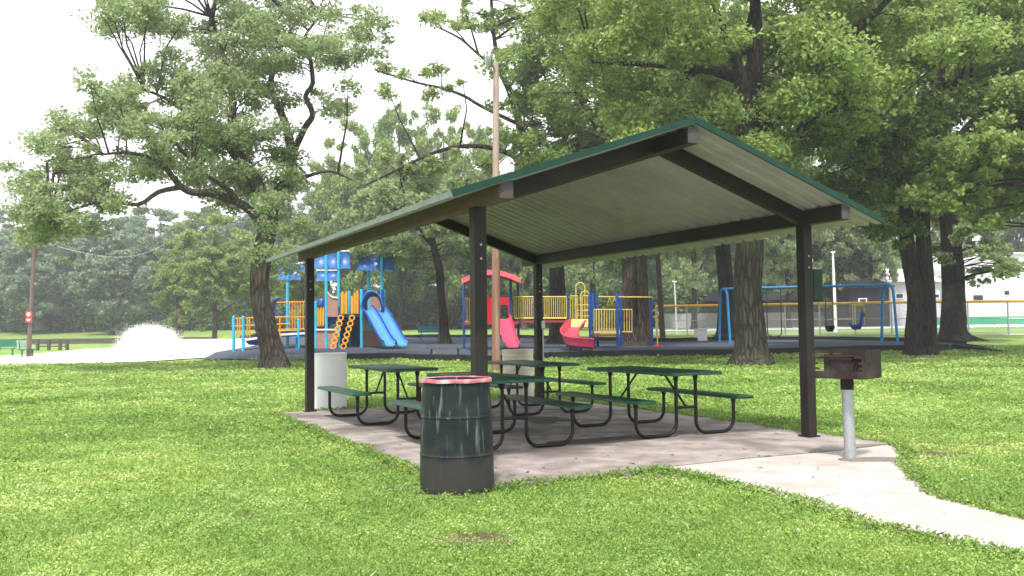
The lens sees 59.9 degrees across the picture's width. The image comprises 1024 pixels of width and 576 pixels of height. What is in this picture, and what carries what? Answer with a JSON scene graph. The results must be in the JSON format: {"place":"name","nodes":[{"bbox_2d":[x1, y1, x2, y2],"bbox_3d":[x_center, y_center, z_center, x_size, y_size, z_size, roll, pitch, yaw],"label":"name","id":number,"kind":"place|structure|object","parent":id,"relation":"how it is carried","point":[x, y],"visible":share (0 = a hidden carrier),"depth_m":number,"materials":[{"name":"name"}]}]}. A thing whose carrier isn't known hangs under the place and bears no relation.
{"place":"outdoors","nodes":[
{"label":"outdoors","id":0,"kind":"place"},
{"bbox_2d":[2,341,120,344],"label":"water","id":1,"kind":"structure","parent":0,"point":[90,342],"depth_m":94.95,"materials":[{"name":"grey liquid"}]},
{"bbox_2d":[0,348,210,364],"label":"pavement","id":2,"kind":"structure","parent":0,"point":[88,355],"depth_m":45.39,"materials":[{"name":"white concrete"}]},
{"bbox_2d":[0,340,16,355],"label":"park bench","id":3,"kind":"object","parent":2,"relation":"on","point":[13,343],"visible":0.84,"depth_m":49.41,"materials":[{"name":"green paint"}]},
{"bbox_2d":[17,340,34,356],"bbox_3d":[-26.127,3.290,47.874,0.594,0.950,0.776,-2,-3,33],"label":"park bench","id":4,"kind":"object","parent":2,"relation":"on","point":[21,343],"visible":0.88,"depth_m":47.85,"materials":[{"name":"green paint"}]},
{"bbox_2d":[104,321,195,357],"bbox_3d":[-18.752,2.577,46.183,5.037,2.068,3.996,-1,-3,0],"label":"fountain","id":5,"kind":"object","parent":2,"relation":"on","point":[148,340],"visible":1,"depth_m":45.27,"materials":[{"name":"liquid"}]},
{"bbox_2d":[180,339,252,355],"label":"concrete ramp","id":6,"kind":"structure","parent":2,"relation":"on","point":[204,346],"depth_m":46.71,"materials":[{"name":"concrete"}]},
{"bbox_2d":[0,0,1021,307],"label":"sky","id":7,"kind":"structure","parent":0,"point":[40,41],"materials":[{"name":"white"}]},
{"bbox_2d":[0,324,1023,575],"bbox_3d":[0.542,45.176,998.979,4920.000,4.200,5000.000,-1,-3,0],"label":"ground","id":8,"kind":"structure","parent":0,"point":[584,332],"depth_m":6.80,"materials":[{"name":"plant"}]},
{"bbox_2d":[0,228,23,301],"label":"lakeside tree","id":9,"kind":"object","parent":8,"relation":"on","point":[3,239],"visible":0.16,"depth_m":135.88,"materials":[{"name":"green plant"}]},
{"bbox_2d":[0,208,50,290],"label":"wood edge tree","id":10,"kind":"object","parent":8,"relation":"on","point":[4,225],"visible":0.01,"depth_m":161.89,"materials":[{"name":"green plant"}]},
{"bbox_2d":[25,244,35,356],"bbox_3d":[-25.933,0.779,47.897,0.455,6.334,0.358,-1,-3,0],"label":"utility pole","id":11,"kind":"object","parent":8,"relation":"on","point":[29,317],"visible":0.94,"depth_m":47.86,"materials":[{"name":"brown wood"}]},
{"bbox_2d":[0,220,79,334],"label":"lakeside tree","id":12,"kind":"object","parent":8,"relation":"on","point":[19,281],"visible":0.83,"depth_m":124.58,"materials":[{"name":"green plant"}]},
{"bbox_2d":[35,340,68,350],"bbox_3d":[-29.448,3.679,56.986,2.097,0.680,0.160,-1,-3,0],"label":"rail fence","id":13,"kind":"object","parent":8,"relation":"on","point":[49,346],"visible":0.98,"depth_m":56.91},
{"bbox_2d":[12,212,109,295],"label":"wood edge tree","id":14,"kind":"object","parent":8,"relation":"on","point":[90,215],"visible":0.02,"depth_m":173.67,"materials":[{"name":"green plant"}]},
{"bbox_2d":[41,218,104,329],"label":"tall tree","id":15,"kind":"object","parent":8,"relation":"on","point":[70,261],"visible":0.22,"depth_m":136.36,"materials":[{"name":"green plant"}]},
{"bbox_2d":[57,218,145,300],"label":"wood edge tree","id":16,"kind":"object","parent":8,"relation":"on","point":[120,222],"visible":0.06,"depth_m":160.59,"materials":[{"name":"green plant"}]},
{"bbox_2d":[0,337,217,341],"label":"retaining wall","id":17,"kind":"structure","parent":8,"relation":"on","point":[89,339],"depth_m":114.85,"materials":[{"name":"concrete"}]},
{"bbox_2d":[63,209,159,334],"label":"round tree","id":18,"kind":"object","parent":8,"relation":"on","point":[114,248],"visible":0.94,"depth_m":120.70,"materials":[{"name":"green plant"}]},
{"bbox_2d":[109,205,183,297],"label":"wood edge tree","id":19,"kind":"object","parent":8,"relation":"on","point":[142,215],"visible":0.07,"depth_m":168.81,"materials":[{"name":"green plant"}]},
{"bbox_2d":[116,207,186,324],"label":"lakeside tree","id":20,"kind":"object","parent":8,"relation":"on","point":[153,244],"visible":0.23,"depth_m":135.47,"materials":[{"name":"green plant"}]},
{"bbox_2d":[146,239,208,338],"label":"round tree","id":21,"kind":"object","parent":8,"relation":"on","point":[167,274],"visible":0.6,"depth_m":91.45,"materials":[{"name":"green plant"}]},
{"bbox_2d":[163,205,228,290],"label":"wood edge tree","id":22,"kind":"object","parent":8,"relation":"on","point":[204,210],"visible":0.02,"depth_m":164.48,"materials":[{"name":"green plant"}]},
{"bbox_2d":[165,206,228,327],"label":"tall tree","id":23,"kind":"object","parent":8,"relation":"on","point":[198,221],"visible":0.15,"depth_m":140.93,"materials":[{"name":"green plant"}]},
{"bbox_2d":[0,0,404,368],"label":"spreading tree","id":24,"kind":"object","parent":8,"relation":"on","point":[196,130],"visible":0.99,"depth_m":28.94,"materials":[{"name":"green plant"}]},
{"bbox_2d":[167,211,254,338],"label":"round tree","id":25,"kind":"object","parent":8,"relation":"on","point":[213,269],"visible":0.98,"depth_m":83.37,"materials":[{"name":"green plant"}]},
{"bbox_2d":[185,191,277,322],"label":"lakeside tree","id":26,"kind":"object","parent":8,"relation":"on","point":[224,230],"visible":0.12,"depth_m":136.07,"materials":[{"name":"green plant"}]},
{"bbox_2d":[221,229,295,333],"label":"round tree","id":27,"kind":"object","parent":8,"relation":"on","point":[272,284],"visible":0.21,"depth_m":89.44,"materials":[{"name":"green plant"}]},
{"bbox_2d":[241,199,318,328],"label":"lakeside tree","id":28,"kind":"object","parent":8,"relation":"on","point":[298,211],"visible":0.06,"depth_m":140.50,"materials":[{"name":"green plant"}]},
{"bbox_2d":[269,243,333,330],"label":"round tree","id":29,"kind":"object","parent":8,"relation":"on","point":[297,290],"visible":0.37,"depth_m":83.44,"materials":[{"name":"green plant"}]},
{"bbox_2d":[289,185,341,298],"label":"wood edge tree","id":30,"kind":"object","parent":8,"relation":"on","point":[305,197],"visible":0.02,"depth_m":149.63,"materials":[{"name":"green plant"}]},
{"bbox_2d":[280,161,357,328],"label":"tall tree","id":31,"kind":"object","parent":8,"relation":"on","point":[316,207],"visible":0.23,"depth_m":104.28,"materials":[{"name":"green plant"}]},
{"bbox_2d":[314,352,346,409],"bbox_3d":[-3.032,1.540,14.727,0.600,0.926,0.600,-1,-3,0],"label":"white drum","id":32,"kind":"object","parent":8,"relation":"on","point":[330,369],"visible":0.74,"depth_m":14.47,"materials":[{"name":"metal"}]},
{"bbox_2d":[307,116,403,329],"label":"round tree","id":33,"kind":"object","parent":8,"relation":"on","point":[341,192],"visible":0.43,"depth_m":97.19,"materials":[{"name":"green plant"}]},
{"bbox_2d":[332,258,397,328],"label":"wood edge tree","id":34,"kind":"object","parent":8,"relation":"on","point":[364,277],"visible":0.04,"depth_m":126.76,"materials":[{"name":"green plant"}]},
{"bbox_2d":[359,101,434,329],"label":"tall tree","id":35,"kind":"object","parent":8,"relation":"on","point":[385,126],"visible":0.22,"depth_m":107.96,"materials":[{"name":"green plant"}]},
{"bbox_2d":[332,152,477,343],"bbox_3d":[-4.814,-1.927,46.948,9.762,10.162,9.207,-1,-3,0],"label":"leaning tree","id":36,"kind":"object","parent":8,"relation":"on","point":[418,253],"visible":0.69,"depth_m":45.83,"materials":[{"name":"green plant"}]},
{"bbox_2d":[372,233,449,328],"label":"wood edge tree","id":37,"kind":"object","parent":8,"relation":"on","point":[410,278],"visible":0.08,"depth_m":118.59,"materials":[{"name":"green plant"}]},
{"bbox_2d":[417,325,438,342],"bbox_3d":[-4.407,2.532,47.575,1.284,1.050,0.594,-1,-3,0],"label":"park bench","id":38,"kind":"object","parent":8,"relation":"on","point":[429,329],"visible":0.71,"depth_m":47.78,"materials":[{"name":"teal paint"}]},
{"bbox_2d":[0,270,866,332],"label":"undergrowth","id":39,"kind":"object","parent":8,"relation":"on","point":[423,312],"visible":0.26,"depth_m":116.06,"materials":[{"name":"green plant"}]},
{"bbox_2d":[400,101,486,305],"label":"round tree","id":40,"kind":"object","parent":8,"relation":"on","point":[423,143],"visible":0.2,"depth_m":99.76,"materials":[{"name":"green plant"}]},
{"bbox_2d":[415,489,495,499],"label":"soil","id":41,"kind":"structure","parent":8,"relation":"on","point":[420,492],"depth_m":6.90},
{"bbox_2d":[420,376,493,494],"bbox_3d":[-0.448,1.177,7.204,0.601,0.900,0.601,-1,-3,0],"label":"trash barrel","id":42,"kind":"object","parent":41,"relation":"on","point":[456,447],"visible":0.99,"depth_m":6.96,"materials":[{"name":"green metal"}]},
{"bbox_2d":[426,244,488,297],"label":"wood edge tree","id":43,"kind":"object","parent":8,"relation":"on","point":[461,267],"visible":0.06,"depth_m":120.00,"materials":[{"name":"green plant"}]},
{"bbox_2d":[423,533,515,548],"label":"soil","id":44,"kind":"structure","parent":8,"relation":"on","point":[483,536],"depth_m":5.45,"materials":[{"name":"soil"}]},
{"bbox_2d":[449,118,513,328],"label":"tall tree","id":45,"kind":"object","parent":8,"relation":"on","point":[481,138],"visible":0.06,"depth_m":106.47,"materials":[{"name":"green plant"}]},
{"bbox_2d":[364,0,606,343],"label":"sparse tree","id":46,"kind":"object","parent":8,"relation":"on","point":[556,274],"visible":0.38,"depth_m":45.62,"materials":[{"name":"green plant"}]},
{"bbox_2d":[485,55,499,370],"bbox_3d":[-0.604,-2.054,26.706,0.362,9.757,0.869,-1,-3,14],"label":"light pole","id":47,"kind":"object","parent":8,"relation":"on","point":[495,291],"visible":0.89,"depth_m":26.84,"materials":[{"name":"brown wood"}]},
{"bbox_2d":[470,127,548,329],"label":"round tree","id":48,"kind":"object","parent":8,"relation":"on","point":[478,175],"visible":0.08,"depth_m":97.84,"materials":[{"name":"green plant"}]},
{"bbox_2d":[487,256,548,327],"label":"wood edge tree","id":49,"kind":"object","parent":8,"relation":"on","point":[512,260],"visible":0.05,"depth_m":116.83,"materials":[{"name":"green plant"}]},
{"bbox_2d":[515,262,609,313],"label":"wood edge tree","id":50,"kind":"object","parent":8,"relation":"on","point":[531,289],"visible":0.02,"depth_m":114.71,"materials":[{"name":"green plant"}]},
{"bbox_2d":[202,337,953,359],"bbox_3d":[-5.543,2.927,45.382,50.138,0.813,23.568,-2,-3,31],"label":"playground surface","id":51,"kind":"object","parent":8,"relation":"on","point":[414,346],"visible":0.33,"depth_m":41.82,"materials":[{"name":"rubber"}]},
{"bbox_2d":[232,250,408,351],"bbox_3d":[-9.183,0.529,44.141,9.258,5.204,4.510,-1,-3,11],"label":"play structure","id":52,"kind":"object","parent":51,"relation":"on","point":[385,332],"visible":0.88,"depth_m":43.53,"materials":[{"name":"teal paint"}]},
{"bbox_2d":[461,270,653,350],"bbox_3d":[2.111,0.983,39.716,8.812,3.624,4.202,-1,-3,0],"label":"play structure","id":53,"kind":"object","parent":51,"relation":"on","point":[570,328],"visible":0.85,"depth_m":40.26,"materials":[{"name":"yellow paint"}]},
{"bbox_2d":[472,8,770,345],"bbox_3d":[5.468,-5.884,43.242,14.596,17.693,12.561,-1,-3,0],"label":"ridged tree","id":54,"kind":"object","parent":51,"relation":"on","point":[543,99],"visible":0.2,"depth_m":42.35,"materials":[{"name":"green plant"}]},
{"bbox_2d":[718,283,898,343],"bbox_3d":[14.095,1.287,42.907,8.264,2.832,1.200,-2,-3,18],"label":"swing set","id":55,"kind":"object","parent":51,"relation":"on","point":[830,286],"visible":0.86,"depth_m":42.28,"materials":[{"name":"blue paint"}]},
{"bbox_2d":[766,289,781,337],"bbox_3d":[12.773,1.230,43.342,0.713,2.383,0.140,-2,-3,18],"label":"belt swing","id":56,"kind":"object","parent":55,"relation":"hanging from","point":[767,314],"visible":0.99,"depth_m":43.27,"materials":[{"name":"metal"}]},
{"bbox_2d":[825,287,834,331],"bbox_3d":[15.187,1.030,42.560,0.470,2.114,0.458,-1,-3,0],"label":"bucket swing","id":57,"kind":"object","parent":55,"relation":"hanging from","point":[829,328],"visible":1,"depth_m":42.50,"materials":[{"name":"metal"}]},
{"bbox_2d":[848,287,864,329],"bbox_3d":[16.334,0.967,42.170,0.735,2.050,0.427,-2,-3,18],"label":"back swing","id":58,"kind":"object","parent":55,"relation":"hanging from","point":[858,326],"visible":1,"depth_m":42.04,"materials":[{"name":"plastic"}]},
{"bbox_2d":[282,398,893,488],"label":"concrete slab","id":59,"kind":"structure","parent":8,"relation":"on","point":[519,456],"depth_m":9.87,"materials":[{"name":"concrete"}]},
{"bbox_2d":[317,364,437,425],"bbox_3d":[-1.722,1.488,12.659,1.660,0.747,1.860,1,-3,-27],"label":"picnic table","id":60,"kind":"object","parent":59,"relation":"on","point":[397,369],"visible":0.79,"depth_m":12.25,"materials":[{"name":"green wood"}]},
{"bbox_2d":[389,372,592,450],"bbox_3d":[-0.285,1.344,9.894,1.660,0.747,1.860,1,-3,-27],"label":"picnic table","id":61,"kind":"object","parent":59,"relation":"on","point":[500,380],"visible":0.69,"depth_m":9.54,"materials":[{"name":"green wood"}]},
{"bbox_2d":[502,349,533,396],"bbox_3d":[0.109,1.589,16.394,0.590,0.906,0.590,-1,-3,0],"label":"beige drum","id":62,"kind":"object","parent":59,"relation":"on","point":[517,354],"visible":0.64,"depth_m":16.16,"materials":[{"name":"plastic"}]},
{"bbox_2d":[516,416,577,423],"bbox_3d":[0.457,1.826,12.315,0.727,0.018,0.950,1,-3,-28],"label":"damp patch","id":63,"kind":"object","parent":59,"relation":"on","point":[548,419],"visible":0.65,"depth_m":12.24,"materials":[{"name":"concrete"}]},
{"bbox_2d":[488,360,606,415],"bbox_3d":[0.270,1.511,13.684,1.660,0.747,1.860,1,-3,-27],"label":"picnic table","id":64,"kind":"object","parent":59,"relation":"on","point":[518,364],"visible":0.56,"depth_m":13.18,"materials":[{"name":"green metal"}]},
{"bbox_2d":[266,114,883,437],"bbox_3d":[0.077,0.140,12.094,5.192,3.348,7.734,1,-3,-27],"label":"picnic shelter","id":65,"kind":"object","parent":59,"relation":"on","point":[689,183],"visible":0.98,"depth_m":10.35,"materials":[{"name":"brown paint"}]},
{"bbox_2d":[541,321,544,390],"bbox_3d":[0.556,1.276,15.768,0.070,1.390,0.050,1,-3,-27],"label":"conduit","id":66,"kind":"object","parent":65,"relation":"attached to","point":[542,325],"visible":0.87,"depth_m":15.77,"materials":[{"name":"metal"}]},
{"bbox_2d":[813,269,822,301],"bbox_3d":[3.470,-0.031,10.237,0.164,0.370,0.139,1,-3,-27],"label":"electrical box","id":67,"kind":"object","parent":65,"relation":"attached to","point":[817,285],"visible":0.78,"depth_m":10.18,"materials":[{"name":"green paint"}]},
{"bbox_2d":[813,270,822,299],"bbox_3d":[3.504,-0.034,10.181,0.140,0.340,0.008,1,-3,-27],"label":"box door","id":68,"kind":"structure","parent":67,"relation":"in","point":[817,274],"depth_m":10.18,"materials":[{"name":"metal"}]},
{"bbox_2d":[543,435,660,443],"bbox_3d":[0.958,1.710,9.910,1.460,0.018,0.473,1,-3,-24],"label":"damp patch","id":69,"kind":"object","parent":59,"relation":"on","point":[614,439],"visible":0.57,"depth_m":9.94,"materials":[{"name":"concrete"}]},
{"bbox_2d":[556,366,753,438],"bbox_3d":[1.703,1.367,10.905,1.660,0.747,1.860,1,-3,-27],"label":"picnic table","id":70,"kind":"object","parent":59,"relation":"on","point":[675,373],"visible":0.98,"depth_m":10.55,"materials":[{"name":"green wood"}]},
{"bbox_2d":[564,135,621,330],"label":"tree","id":71,"kind":"object","parent":8,"relation":"on","point":[593,275],"visible":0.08,"depth_m":83.36,"materials":[{"name":"green plant"}]},
{"bbox_2d":[240,334,966,361],"bbox_3d":[-4.967,2.909,46.274,50.178,1.074,21.606,-2,-3,31],"label":"playground border","id":72,"kind":"object","parent":8,"relation":"on","point":[570,354],"visible":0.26,"depth_m":34.64,"materials":[{"name":"black plastic"}]},
{"bbox_2d":[580,253,653,282],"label":"wood edge tree","id":73,"kind":"object","parent":8,"relation":"on","point":[608,267],"visible":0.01,"depth_m":125.97,"materials":[{"name":"green plant"}]},
{"bbox_2d":[604,475,681,480],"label":"soil","id":74,"kind":"structure","parent":8,"relation":"on","point":[645,477],"depth_m":7.66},
{"bbox_2d":[266,396,1023,562],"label":"grass edging","id":75,"kind":"object","parent":8,"relation":"on","point":[899,449],"depth_m":7.35,"materials":[{"name":"plant"}]},
{"bbox_2d":[612,96,677,305],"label":"wood edge tree","id":76,"kind":"object","parent":8,"relation":"on","point":[651,272],"visible":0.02,"depth_m":90.09,"materials":[{"name":"green plant"}]},
{"bbox_2d":[655,253,665,337],"bbox_3d":[7.833,-0.520,47.256,0.588,7.226,0.320,-1,-3,0],"label":"utility pole","id":77,"kind":"object","parent":8,"relation":"on","point":[660,300],"visible":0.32,"depth_m":47.10,"materials":[{"name":"brown wood"}]},
{"bbox_2d":[660,246,716,329],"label":"tree","id":78,"kind":"object","parent":8,"relation":"on","point":[687,267],"visible":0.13,"depth_m":81.65,"materials":[{"name":"green plant"}]},
{"bbox_2d":[588,0,798,336],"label":"dark trunk tree","id":79,"kind":"object","parent":8,"relation":"on","point":[724,265],"visible":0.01,"depth_m":48.54,"materials":[{"name":"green plant"}]},
{"bbox_2d":[663,244,734,287],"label":"wood edge tree","id":80,"kind":"object","parent":8,"relation":"on","point":[704,265],"visible":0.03,"depth_m":129.50,"materials":[{"name":"green plant"}]},
{"bbox_2d":[693,329,707,340],"bbox_3d":[9.900,2.501,46.666,0.640,0.705,0.540,-1,-3,0],"label":"white bin","id":81,"kind":"object","parent":8,"relation":"on","point":[701,334],"visible":0.78,"depth_m":46.42,"materials":[{"name":"paint"}]},
{"bbox_2d":[699,130,784,294],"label":"wood edge tree","id":82,"kind":"object","parent":8,"relation":"on","point":[706,250],"visible":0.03,"depth_m":90.63,"materials":[{"name":"green plant"}]},
{"bbox_2d":[664,312,823,327],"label":"boundary wall","id":83,"kind":"structure","parent":8,"relation":"on","point":[795,322],"depth_m":95.78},
{"bbox_2d":[698,292,823,312],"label":"dark shed","id":84,"kind":"structure","parent":8,"relation":"on","point":[710,298],"depth_m":100.02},
{"bbox_2d":[510,0,1016,366],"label":"maple tree","id":85,"kind":"object","parent":8,"relation":"on","point":[831,71],"visible":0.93,"depth_m":26.92,"materials":[{"name":"green plant"}]},
{"bbox_2d":[762,126,835,327],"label":"tree","id":86,"kind":"object","parent":8,"relation":"on","point":[785,251],"visible":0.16,"depth_m":83.20,"materials":[{"name":"green plant"}]},
{"bbox_2d":[830,251,837,331],"bbox_3d":[22.463,0.262,62.041,0.305,5.664,0.260,-1,-3,0],"label":"light mast","id":87,"kind":"object","parent":8,"relation":"on","point":[833,283],"visible":0.86,"depth_m":61.97,"materials":[{"name":"metal"}]},
{"bbox_2d":[790,151,880,325],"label":"wood edge tree","id":88,"kind":"object","parent":8,"relation":"on","point":[817,255],"visible":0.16,"depth_m":90.50,"materials":[{"name":"green plant"}]},
{"bbox_2d":[655,300,1023,335],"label":"chain link fence","id":89,"kind":"object","parent":8,"relation":"on","point":[879,303],"visible":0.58,"depth_m":53.50,"materials":[{"name":"metal"}]},
{"bbox_2d":[666,445,1023,555],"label":"footpath","id":90,"kind":"structure","parent":8,"relation":"on","point":[904,501],"depth_m":6.84,"materials":[{"name":"concrete"}]},
{"bbox_2d":[812,349,881,458],"bbox_3d":[3.184,1.105,8.444,0.503,1.041,0.445,-3,-4,42],"label":"charcoal grill","id":91,"kind":"object","parent":90,"relation":"on","point":[846,367],"visible":0.99,"depth_m":8.39,"materials":[{"name":"metal"}]},
{"bbox_2d":[838,457,918,461],"bbox_3d":[3.451,1.612,8.355,0.783,0.011,0.292,-1,-3,0],"label":"ash patch","id":92,"kind":"object","parent":90,"relation":"on","point":[874,459],"visible":0.75,"depth_m":8.33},
{"bbox_2d":[823,274,894,326],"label":"shed","id":93,"kind":"structure","parent":8,"relation":"on","point":[871,294],"depth_m":86.06,"materials":[{"name":"grey"}]},
{"bbox_2d":[822,180,915,290],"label":"tree","id":94,"kind":"object","parent":8,"relation":"on","point":[858,239],"visible":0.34,"depth_m":87.50,"materials":[{"name":"green plant"}]},
{"bbox_2d":[728,0,1023,355],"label":"double trunk tree","id":95,"kind":"object","parent":8,"relation":"on","point":[886,165],"visible":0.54,"depth_m":31.27,"materials":[{"name":"green plant"}]},
{"bbox_2d":[861,136,939,268],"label":"tree","id":96,"kind":"object","parent":8,"relation":"on","point":[935,238],"depth_m":118.46,"materials":[{"name":"green plant"}]},
{"bbox_2d":[881,269,940,325],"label":"grey building","id":97,"kind":"structure","parent":8,"relation":"on","point":[900,292],"depth_m":92.02,"materials":[{"name":"metal"}]},
{"bbox_2d":[847,9,1023,341],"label":"flared tree","id":98,"kind":"object","parent":8,"relation":"on","point":[954,233],"visible":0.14,"depth_m":45.49,"materials":[{"name":"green plant"}]},
{"bbox_2d":[916,451,972,457],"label":"soil","id":99,"kind":"structure","parent":8,"relation":"on","point":[935,453],"depth_m":8.82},
{"bbox_2d":[894,0,1023,233],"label":"edge maple","id":100,"kind":"object","parent":8,"relation":"on","point":[968,166],"visible":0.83,"depth_m":29.38,"materials":[{"name":"green plant"}]},
{"bbox_2d":[948,341,1004,351],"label":"access ramp","id":101,"kind":"structure","parent":8,"relation":"on","point":[965,345],"depth_m":36.41,"materials":[{"name":"concrete"}]},
{"bbox_2d":[933,116,1020,257],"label":"tree","id":102,"kind":"object","parent":8,"relation":"on","point":[1008,235],"visible":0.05,"depth_m":124.75,"materials":[{"name":"green plant"}]},
{"bbox_2d":[933,252,1023,324],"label":"white building","id":103,"kind":"structure","parent":8,"relation":"on","point":[1012,288],"depth_m":96.05,"materials":[{"name":"paint"}]},
{"bbox_2d":[972,294,983,299],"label":"window","id":104,"kind":"structure","parent":103,"relation":"in","point":[974,296],"depth_m":95.91,"materials":[{"name":"glass"}]},
{"bbox_2d":[937,307,1023,327],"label":"windscreen fence","id":105,"kind":"object","parent":8,"relation":"on","point":[999,321],"visible":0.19,"depth_m":70.61,"materials":[{"name":"fabric"}]},
{"bbox_2d":[979,212,1023,252],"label":"tree","id":106,"kind":"object","parent":8,"relation":"on","point":[1018,245],"visible":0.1,"depth_m":126.43,"materials":[{"name":"green plant"}]},
{"bbox_2d":[650,324,1023,330],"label":"infield road","id":107,"kind":"structure","parent":0,"point":[794,328],"depth_m":80.95,"materials":[{"name":"asphalt"}]},
{"bbox_2d":[998,278,1000,324],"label":"flagpole","id":108,"kind":"object","parent":107,"relation":"on","point":[999,293],"visible":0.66,"depth_m":89.94,"materials":[{"name":"metal"}]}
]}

